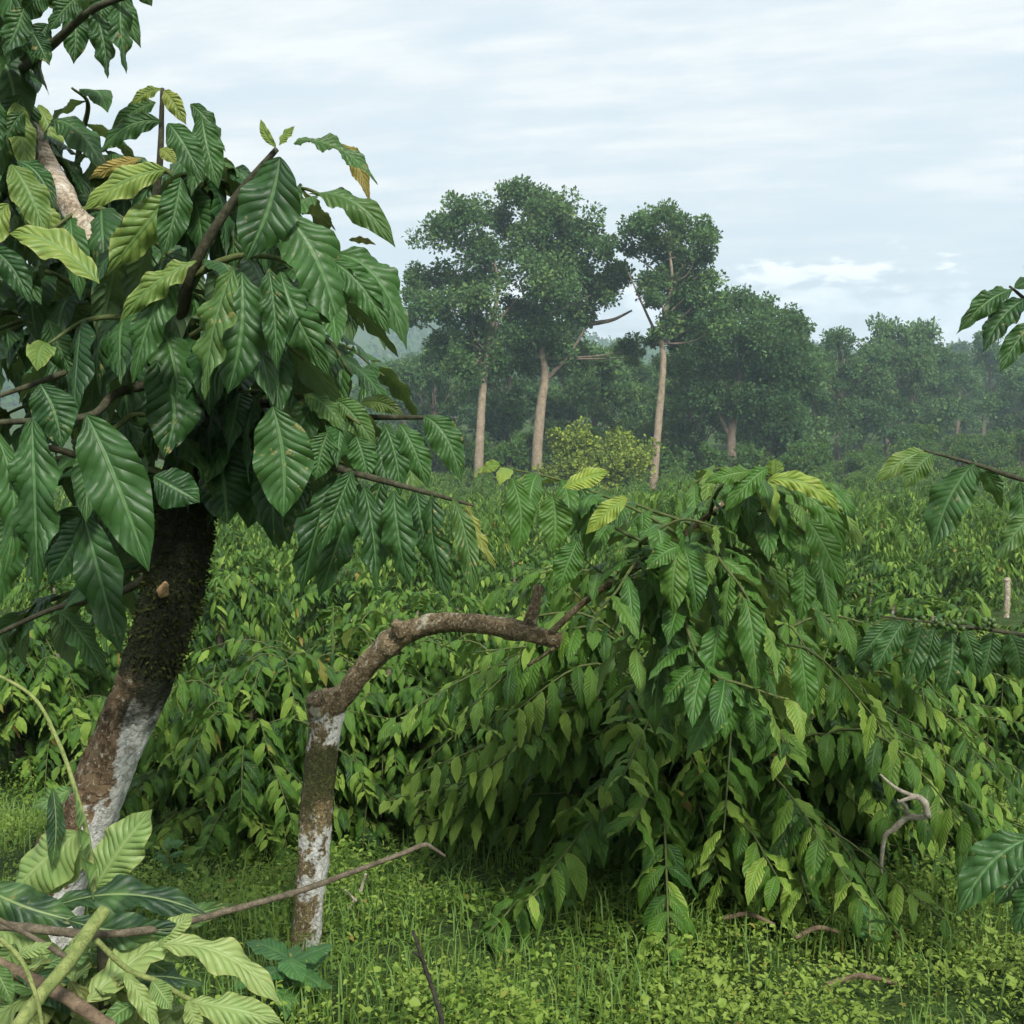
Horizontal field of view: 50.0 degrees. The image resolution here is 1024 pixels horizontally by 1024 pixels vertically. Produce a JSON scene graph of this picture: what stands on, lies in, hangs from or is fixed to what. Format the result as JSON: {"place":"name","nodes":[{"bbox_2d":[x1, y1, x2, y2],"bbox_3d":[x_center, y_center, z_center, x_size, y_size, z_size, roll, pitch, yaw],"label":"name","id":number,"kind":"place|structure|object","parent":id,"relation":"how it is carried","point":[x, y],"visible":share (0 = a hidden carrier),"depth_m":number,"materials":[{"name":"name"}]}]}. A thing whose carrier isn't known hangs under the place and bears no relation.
{"place":"outdoors","nodes":[
{"label":"outdoors","id":0,"kind":"place"},
{"bbox_2d":[0,325,1023,1023],"bbox_3d":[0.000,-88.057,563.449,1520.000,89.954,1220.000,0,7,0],"label":"ground","id":1,"kind":"structure","parent":0,"point":[892,1005],"depth_m":2.95,"materials":[{"name":"green plant"}]},
{"bbox_2d":[0,574,132,625],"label":"coffee bush","id":2,"kind":"object","parent":1,"relation":"on","point":[61,588],"visible":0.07,"depth_m":11.10,"materials":[{"name":"green plant"}]},
{"bbox_2d":[0,602,175,800],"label":"coffee bush","id":3,"kind":"object","parent":1,"relation":"on","point":[56,685],"visible":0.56,"depth_m":5.98,"materials":[{"name":"green plant"}]},
{"bbox_2d":[0,938,212,1023],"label":"leaf litter","id":4,"kind":"object","parent":1,"relation":"on","point":[106,984],"visible":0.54,"depth_m":1.28,"materials":[{"name":"green plant"}]},
{"bbox_2d":[0,936,52,1023],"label":"cut branch","id":5,"kind":"object","parent":4,"relation":"on","point":[7,987],"visible":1,"depth_m":1.12,"materials":[{"name":"green plant"}]},
{"bbox_2d":[0,881,79,983],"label":"cut branch","id":6,"kind":"object","parent":4,"relation":"on","point":[20,902],"visible":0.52,"depth_m":1.31,"materials":[{"name":"green plant"}]},
{"bbox_2d":[0,905,110,1023],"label":"cut branch","id":7,"kind":"object","parent":4,"relation":"on","point":[79,942],"visible":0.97,"depth_m":1.17,"materials":[{"name":"green plant"}]},
{"bbox_2d":[0,957,116,1023],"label":"cut branch","id":8,"kind":"object","parent":4,"relation":"on","point":[78,1005],"visible":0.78,"depth_m":1.21,"materials":[{"name":"brown plant"}]},
{"bbox_2d":[0,675,151,899],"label":"cut branch","id":9,"kind":"object","parent":4,"relation":"on","point":[56,858],"visible":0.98,"depth_m":1.39,"materials":[{"name":"green plant"}]},
{"bbox_2d":[58,874,231,1013],"bbox_3d":[-0.467,0.531,1.363,0.211,0.157,0.163,0,7,0],"label":"cut branch","id":10,"kind":"object","parent":4,"relation":"on","point":[117,895],"visible":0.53,"depth_m":1.35,"materials":[{"name":"green plant"}]},
{"bbox_2d":[94,913,283,1023],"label":"cut branch","id":11,"kind":"object","parent":4,"relation":"on","point":[223,956],"visible":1,"depth_m":1.26,"materials":[{"name":"green plant"}]},
{"bbox_2d":[0,842,445,938],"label":"cut branch","id":12,"kind":"object","parent":4,"relation":"on","point":[33,928],"visible":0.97,"depth_m":1.35,"materials":[{"name":"brown wood"}]},
{"bbox_2d":[147,836,188,880],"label":"weed plant","id":13,"kind":"object","parent":1,"relation":"on","point":[169,843],"visible":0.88,"depth_m":3.60,"materials":[{"name":"green plant"}]},
{"bbox_2d":[37,645,419,875],"bbox_3d":[-1.030,1.024,4.395,1.493,0.977,1.564,-5,9,-36],"label":"coffee bush","id":14,"kind":"object","parent":1,"relation":"on","point":[219,737],"visible":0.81,"depth_m":4.08,"materials":[{"name":"green plant"}]},
{"bbox_2d":[209,512,261,579],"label":"coffee bush","id":15,"kind":"object","parent":1,"relation":"on","point":[235,519],"visible":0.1,"depth_m":23.35,"materials":[{"name":"green plant"}]},
{"bbox_2d":[210,519,265,577],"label":"coffee bush","id":16,"kind":"object","parent":1,"relation":"on","point":[246,540],"visible":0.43,"depth_m":22.44,"materials":[{"name":"green plant"}]},
{"bbox_2d":[173,555,304,686],"bbox_3d":[-2.913,1.350,11.569,1.548,1.702,1.753,-5,13,-17],"label":"coffee bush","id":17,"kind":"object","parent":1,"relation":"on","point":[223,603],"visible":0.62,"depth_m":11.30,"materials":[{"name":"green plant"}]},
{"bbox_2d":[0,0,495,948],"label":"coffee tree","id":18,"kind":"object","parent":1,"relation":"on","point":[224,390],"visible":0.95,"depth_m":1.61,"materials":[{"name":"green plant"}]},
{"bbox_2d":[199,546,321,633],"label":"coffee bush","id":19,"kind":"object","parent":1,"relation":"on","point":[243,558],"visible":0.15,"depth_m":14.71,"materials":[{"name":"green plant"}]},
{"bbox_2d":[233,938,332,1019],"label":"weed plant","id":20,"kind":"object","parent":1,"relation":"on","point":[294,966],"visible":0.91,"depth_m":2.54,"materials":[{"name":"green plant"}]},
{"bbox_2d":[252,531,370,618],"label":"shrub","id":21,"kind":"object","parent":1,"relation":"on","point":[293,544],"visible":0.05,"depth_m":16.38,"materials":[{"name":"green plant"}]},
{"bbox_2d":[266,548,387,651],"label":"coffee bush","id":22,"kind":"object","parent":1,"relation":"on","point":[344,589],"visible":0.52,"depth_m":12.28,"materials":[{"name":"green plant"}]},
{"bbox_2d":[186,606,515,860],"bbox_3d":[-0.627,1.033,4.798,1.636,1.142,1.854,-2,7,-16],"label":"coffee bush","id":23,"kind":"object","parent":1,"relation":"on","point":[402,678],"visible":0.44,"depth_m":4.51,"materials":[{"name":"green plant"}]},
{"bbox_2d":[367,357,428,443],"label":"forest tree","id":24,"kind":"object","parent":1,"relation":"on","point":[391,364],"visible":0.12,"depth_m":126.62,"materials":[{"name":"green plant"}]},
{"bbox_2d":[326,591,472,645],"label":"coffee bush","id":25,"kind":"object","parent":1,"relation":"on","point":[347,623],"visible":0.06,"depth_m":9.64,"materials":[{"name":"green plant"}]},
{"bbox_2d":[324,595,519,741],"bbox_3d":[-0.294,1.250,7.663,2.039,1.289,1.842,6,9,38],"label":"coffee bush","id":26,"kind":"object","parent":1,"relation":"on","point":[489,641],"visible":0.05,"depth_m":7.59,"materials":[{"name":"green plant"}]},
{"bbox_2d":[360,521,486,611],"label":"coffee bush","id":27,"kind":"object","parent":1,"relation":"on","point":[422,578],"visible":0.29,"depth_m":15.27,"materials":[{"name":"green plant"}]},
{"bbox_2d":[411,930,443,1023],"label":"bare stick","id":28,"kind":"object","parent":1,"relation":"on","point":[420,956],"visible":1,"depth_m":2.06,"materials":[{"name":"brown wood"}]},
{"bbox_2d":[351,582,509,640],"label":"coffee bush","id":29,"kind":"object","parent":1,"relation":"on","point":[407,595],"visible":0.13,"depth_m":10.97,"materials":[{"name":"green plant"}]},
{"bbox_2d":[381,338,488,445],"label":"forest tree","id":30,"kind":"object","parent":1,"relation":"on","point":[426,373],"visible":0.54,"depth_m":111.20,"materials":[{"name":"green plant"}]},
{"bbox_2d":[399,189,522,478],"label":"forest tree","id":31,"kind":"object","parent":1,"relation":"on","point":[469,293],"visible":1,"depth_m":86.78,"materials":[{"name":"green plant"}]},
{"bbox_2d":[431,513,516,589],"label":"coffee bush","id":32,"kind":"object","parent":1,"relation":"on","point":[484,524],"visible":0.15,"depth_m":20.07,"materials":[{"name":"green plant"}]},
{"bbox_2d":[463,431,497,480],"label":"shrub","id":33,"kind":"object","parent":1,"relation":"on","point":[469,449],"visible":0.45,"depth_m":92.94,"materials":[{"name":"green plant"}]},
{"bbox_2d":[416,527,545,616],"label":"coffee bush","id":34,"kind":"object","parent":1,"relation":"on","point":[491,548],"visible":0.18,"depth_m":16.59,"materials":[{"name":"green plant"}]},
{"bbox_2d":[449,366,517,437],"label":"forest tree","id":35,"kind":"object","parent":1,"relation":"on","point":[469,410],"visible":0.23,"depth_m":140.23,"materials":[{"name":"green plant"}]},
{"bbox_2d":[345,640,643,869],"bbox_3d":[0.280,1.067,4.602,1.757,1.149,1.840,5,8,32],"label":"coffee bush","id":36,"kind":"object","parent":1,"relation":"on","point":[452,746],"visible":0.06,"depth_m":4.28,"materials":[{"name":"green plant"}]},
{"bbox_2d":[467,319,551,445],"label":"forest tree","id":37,"kind":"object","parent":1,"relation":"on","point":[510,403],"visible":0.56,"depth_m":106.25,"materials":[{"name":"green plant"}]},
{"bbox_2d":[0,491,1023,1023],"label":"weeds","id":38,"kind":"object","parent":1,"relation":"on","point":[730,1009],"visible":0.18,"depth_m":2.84,"materials":[{"name":"green plant"}]},
{"bbox_2d":[0,278,1023,405],"bbox_3d":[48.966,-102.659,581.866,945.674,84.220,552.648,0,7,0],"label":"distant forest","id":39,"kind":"object","parent":1,"relation":"on","point":[9,399],"visible":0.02,"depth_m":565.97,"materials":[{"name":"green plant"}]},
{"bbox_2d":[484,433,545,482],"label":"shrub","id":40,"kind":"object","parent":1,"relation":"on","point":[509,453],"visible":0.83,"depth_m":89.32,"materials":[{"name":"green plant"}]},
{"bbox_2d":[454,548,583,645],"bbox_3d":[0.069,1.208,13.032,2.462,1.505,2.310,-8,10,-44],"label":"coffee bush","id":41,"kind":"object","parent":1,"relation":"on","point":[496,580],"visible":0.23,"depth_m":12.79,"materials":[{"name":"green plant"}]},
{"bbox_2d":[492,485,548,554],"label":"coffee bush","id":42,"kind":"object","parent":1,"relation":"on","point":[534,521],"visible":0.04,"depth_m":32.84,"materials":[{"name":"green plant"}]},
{"bbox_2d":[495,429,546,476],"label":"shrub","id":43,"kind":"object","parent":1,"relation":"on","point":[527,438],"visible":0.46,"depth_m":91.35,"materials":[{"name":"green plant"}]},
{"bbox_2d":[53,463,1023,513],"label":"distant coffee field","id":44,"kind":"structure","parent":1,"relation":"on","point":[856,481],"depth_m":74.39,"materials":[{"name":"green plant"}]},
{"bbox_2d":[477,173,646,473],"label":"forest tree","id":45,"kind":"object","parent":1,"relation":"on","point":[562,269],"visible":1,"depth_m":88.67,"materials":[{"name":"green plant"}]},
{"bbox_2d":[534,318,609,444],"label":"forest tree","id":46,"kind":"object","parent":1,"relation":"on","point":[558,406],"visible":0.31,"depth_m":110.18,"materials":[{"name":"green plant"}]},
{"bbox_2d":[289,459,861,951],"bbox_3d":[0.111,0.583,2.583,1.439,1.441,0.844,0,7,0],"label":"coffee tree","id":47,"kind":"object","parent":1,"relation":"on","point":[667,589],"visible":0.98,"depth_m":2.35,"materials":[{"name":"green plant"}]},
{"bbox_2d":[531,416,665,492],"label":"shrub","id":48,"kind":"object","parent":1,"relation":"on","point":[621,457],"visible":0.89,"depth_m":79.16,"materials":[{"name":"green plant"}]},
{"bbox_2d":[557,343,653,464],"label":"forest tree","id":49,"kind":"object","parent":1,"relation":"on","point":[590,392],"visible":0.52,"depth_m":102.83,"materials":[{"name":"green plant"}]},
{"bbox_2d":[590,541,638,572],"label":"coffee bush","id":50,"kind":"object","parent":1,"relation":"on","point":[603,555],"visible":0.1,"depth_m":20.22,"materials":[{"name":"green plant"}]},
{"bbox_2d":[580,366,654,442],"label":"forest tree","id":51,"kind":"object","parent":1,"relation":"on","point":[632,407],"visible":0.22,"depth_m":116.44,"materials":[{"name":"green plant"}]},
{"bbox_2d":[616,360,669,438],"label":"forest tree","id":52,"kind":"object","parent":1,"relation":"on","point":[645,371],"visible":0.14,"depth_m":118.38,"materials":[{"name":"green plant"}]},
{"bbox_2d":[623,439,690,478],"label":"shrub","id":53,"kind":"object","parent":1,"relation":"on","point":[667,459],"visible":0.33,"depth_m":91.15,"materials":[{"name":"green plant"}]},
{"bbox_2d":[639,420,694,469],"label":"shrub","id":54,"kind":"object","parent":1,"relation":"on","point":[648,429],"visible":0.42,"depth_m":96.94,"materials":[{"name":"green plant"}]},
{"bbox_2d":[625,477,719,570],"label":"coffee bush","id":55,"kind":"object","parent":1,"relation":"on","point":[677,505],"visible":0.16,"depth_m":18.59,"materials":[{"name":"green plant"}]},
{"bbox_2d":[615,197,740,490],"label":"forest tree","id":56,"kind":"object","parent":1,"relation":"on","point":[687,295],"visible":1,"depth_m":85.65,"materials":[{"name":"green plant"}]},
{"bbox_2d":[665,433,705,472],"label":"shrub","id":57,"kind":"object","parent":1,"relation":"on","point":[693,444],"visible":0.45,"depth_m":100.25,"materials":[{"name":"green plant"}]},
{"bbox_2d":[634,370,748,466],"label":"forest tree","id":58,"kind":"object","parent":1,"relation":"on","point":[685,426],"visible":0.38,"depth_m":104.95,"materials":[{"name":"green plant"}]},
{"bbox_2d":[377,565,1023,983],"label":"coffee bush","id":59,"kind":"object","parent":1,"relation":"on","point":[641,793],"visible":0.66,"depth_m":3.17,"materials":[{"name":"green plant"}]},
{"bbox_2d":[682,440,734,480],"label":"shrub","id":60,"kind":"object","parent":1,"relation":"on","point":[715,455],"visible":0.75,"depth_m":91.18,"materials":[{"name":"green plant"}]},
{"bbox_2d":[651,282,830,466],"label":"forest tree","id":61,"kind":"object","parent":1,"relation":"on","point":[719,375],"visible":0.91,"depth_m":92.60,"materials":[{"name":"green plant"}]},
{"bbox_2d":[728,439,770,469],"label":"shrub","id":62,"kind":"object","parent":1,"relation":"on","point":[751,457],"visible":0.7,"depth_m":90.67,"materials":[{"name":"green plant"}]},
{"bbox_2d":[710,514,797,628],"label":"coffee bush","id":63,"kind":"object","parent":1,"relation":"on","point":[741,597],"visible":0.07,"depth_m":14.89,"materials":[{"name":"green plant"}]},
{"bbox_2d":[501,606,1021,917],"bbox_3d":[0.790,0.885,3.969,1.745,1.221,1.932,0,7,2],"label":"coffee bush","id":64,"kind":"object","parent":1,"relation":"on","point":[850,814],"visible":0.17,"depth_m":3.52,"materials":[{"name":"green plant"}]},
{"bbox_2d":[727,331,812,462],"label":"forest tree","id":65,"kind":"object","parent":1,"relation":"on","point":[751,431],"visible":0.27,"depth_m":103.25,"materials":[{"name":"green plant"}]},
{"bbox_2d":[724,331,837,458],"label":"forest tree","id":66,"kind":"object","parent":1,"relation":"on","point":[815,429],"visible":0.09,"depth_m":106.97,"materials":[{"name":"green plant"}]},
{"bbox_2d":[784,434,833,473],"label":"shrub","id":67,"kind":"object","parent":1,"relation":"on","point":[819,453],"visible":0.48,"depth_m":91.55,"materials":[{"name":"green plant"}]},
{"bbox_2d":[789,452,840,486],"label":"shrub","id":68,"kind":"object","parent":1,"relation":"on","point":[803,465],"visible":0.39,"depth_m":86.81,"materials":[{"name":"green plant"}]},
{"bbox_2d":[798,341,853,436],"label":"forest tree","id":69,"kind":"object","parent":1,"relation":"on","point":[821,399],"visible":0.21,"depth_m":111.23,"materials":[{"name":"green plant"}]},
{"bbox_2d":[803,325,882,458],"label":"forest tree","id":70,"kind":"object","parent":1,"relation":"on","point":[849,365],"visible":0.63,"depth_m":117.33,"materials":[{"name":"green plant"}]},
{"bbox_2d":[829,448,881,479],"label":"shrub","id":71,"kind":"object","parent":1,"relation":"on","point":[853,462],"visible":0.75,"depth_m":94.64,"materials":[{"name":"green plant"}]},
{"bbox_2d":[794,570,921,644],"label":"coffee bush","id":72,"kind":"object","parent":1,"relation":"on","point":[864,585],"visible":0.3,"depth_m":13.52,"materials":[{"name":"green plant"}]},
{"bbox_2d":[828,342,903,451],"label":"forest tree","id":73,"kind":"object","parent":1,"relation":"on","point":[868,389],"visible":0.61,"depth_m":120.57,"materials":[{"name":"green plant"}]},
{"bbox_2d":[850,899,892,960],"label":"weed plant","id":74,"kind":"object","parent":1,"relation":"on","point":[868,916],"visible":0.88,"depth_m":2.87,"materials":[{"name":"green plant"}]},
{"bbox_2d":[841,507,909,587],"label":"coffee bush","id":75,"kind":"object","parent":1,"relation":"on","point":[876,543],"visible":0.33,"depth_m":18.55,"materials":[{"name":"green plant"}]},
{"bbox_2d":[845,490,920,575],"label":"coffee bush","id":76,"kind":"object","parent":1,"relation":"on","point":[876,521],"visible":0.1,"depth_m":22.57,"materials":[{"name":"green plant"}]},
{"bbox_2d":[842,554,928,608],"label":"coffee bush","id":77,"kind":"object","parent":1,"relation":"on","point":[848,566],"visible":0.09,"depth_m":16.75,"materials":[{"name":"green plant"}]},
{"bbox_2d":[844,312,939,454],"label":"forest tree","id":78,"kind":"object","parent":1,"relation":"on","point":[910,361],"visible":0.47,"depth_m":124.45,"materials":[{"name":"green plant"}]},
{"bbox_2d":[848,555,946,616],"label":"coffee bush","id":79,"kind":"object","parent":1,"relation":"on","point":[913,577],"visible":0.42,"depth_m":14.49,"materials":[{"name":"green plant"}]},
{"bbox_2d":[870,488,927,533],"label":"coffee bush","id":80,"kind":"object","parent":1,"relation":"on","point":[903,498],"visible":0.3,"depth_m":36.35,"materials":[{"name":"green plant"}]},
{"bbox_2d":[879,774,930,874],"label":"dead twig","id":81,"kind":"object","parent":1,"relation":"on","point":[906,817],"visible":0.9,"depth_m":3.01,"materials":[{"name":"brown wood"}]},
{"bbox_2d":[882,432,934,459],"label":"shrub","id":82,"kind":"object","parent":1,"relation":"on","point":[919,444],"visible":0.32,"depth_m":102.37,"materials":[{"name":"green plant"}]},
{"bbox_2d":[822,587,996,649],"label":"coffee bush","id":83,"kind":"object","parent":1,"relation":"on","point":[914,609],"visible":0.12,"depth_m":9.11,"materials":[{"name":"green plant"}]},
{"bbox_2d":[894,517,941,585],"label":"coffee bush","id":84,"kind":"object","parent":1,"relation":"on","point":[917,540],"visible":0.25,"depth_m":23.94,"materials":[{"name":"green plant"}]},
{"bbox_2d":[897,422,940,457],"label":"shrub","id":85,"kind":"object","parent":1,"relation":"on","point":[929,430],"visible":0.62,"depth_m":104.40,"materials":[{"name":"green plant"}]},
{"bbox_2d":[872,316,968,441],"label":"forest tree","id":86,"kind":"object","parent":1,"relation":"on","point":[948,410],"visible":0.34,"depth_m":130.12,"materials":[{"name":"green plant"}]},
{"bbox_2d":[824,664,1023,860],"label":"coffee bush","id":87,"kind":"object","parent":1,"relation":"on","point":[981,761],"visible":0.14,"depth_m":3.99,"materials":[{"name":"green plant"}]},
{"bbox_2d":[854,277,1023,934],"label":"coffee tree","id":88,"kind":"object","parent":1,"relation":"on","point":[993,862],"visible":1,"depth_m":2.14,"materials":[{"name":"green plant"}]},
{"bbox_2d":[909,339,971,445],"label":"forest tree","id":89,"kind":"object","parent":1,"relation":"on","point":[943,369],"visible":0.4,"depth_m":138.26,"materials":[{"name":"green plant"}]},
{"bbox_2d":[901,497,985,561],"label":"coffee bush","id":90,"kind":"object","parent":1,"relation":"on","point":[920,518],"visible":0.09,"depth_m":28.09,"materials":[{"name":"green plant"}]},
{"bbox_2d":[879,606,1023,773],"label":"coffee bush","id":91,"kind":"object","parent":1,"relation":"on","point":[1005,699],"visible":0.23,"depth_m":6.23,"materials":[{"name":"green plant"}]},
{"bbox_2d":[905,534,999,607],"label":"coffee bush","id":92,"kind":"object","parent":1,"relation":"on","point":[942,564],"visible":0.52,"depth_m":19.84,"materials":[{"name":"green plant"}]},
{"bbox_2d":[939,351,984,435],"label":"forest tree","id":93,"kind":"object","parent":1,"relation":"on","point":[960,375],"visible":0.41,"depth_m":148.91,"materials":[{"name":"green plant"}]},
{"bbox_2d":[937,442,990,471],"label":"shrub","id":94,"kind":"object","parent":1,"relation":"on","point":[960,451],"visible":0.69,"depth_m":101.10,"materials":[{"name":"green plant"}]},
{"bbox_2d":[937,433,1006,469],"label":"shrub","id":95,"kind":"object","parent":1,"relation":"on","point":[977,445],"visible":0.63,"depth_m":101.56,"materials":[{"name":"green plant"}]},
{"bbox_2d":[931,537,1023,611],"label":"coffee bush","id":96,"kind":"object","parent":1,"relation":"on","point":[985,572],"visible":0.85,"depth_m":18.75,"materials":[{"name":"green plant"}]},
{"bbox_2d":[951,330,1023,433],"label":"forest tree","id":97,"kind":"object","parent":1,"relation":"on","point":[987,360],"visible":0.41,"depth_m":158.82,"materials":[{"name":"green plant"}]},
{"bbox_2d":[957,502,1023,596],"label":"coffee bush","id":98,"kind":"object","parent":1,"relation":"on","point":[1017,557],"visible":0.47,"depth_m":22.00,"materials":[{"name":"green plant"}]},
{"bbox_2d":[972,365,1023,446],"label":"forest tree","id":99,"kind":"object","parent":1,"relation":"on","point":[1016,384],"visible":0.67,"depth_m":128.64,"materials":[{"name":"green plant"}]},
{"bbox_2d":[988,429,1023,472],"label":"shrub","id":100,"kind":"object","parent":1,"relation":"on","point":[1019,436],"visible":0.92,"depth_m":98.86,"materials":[{"name":"green plant"}]},
{"bbox_2d":[26,0,1023,349],"label":"sky","id":101,"kind":"structure","parent":0,"point":[854,160],"materials":[{"name":"white"}]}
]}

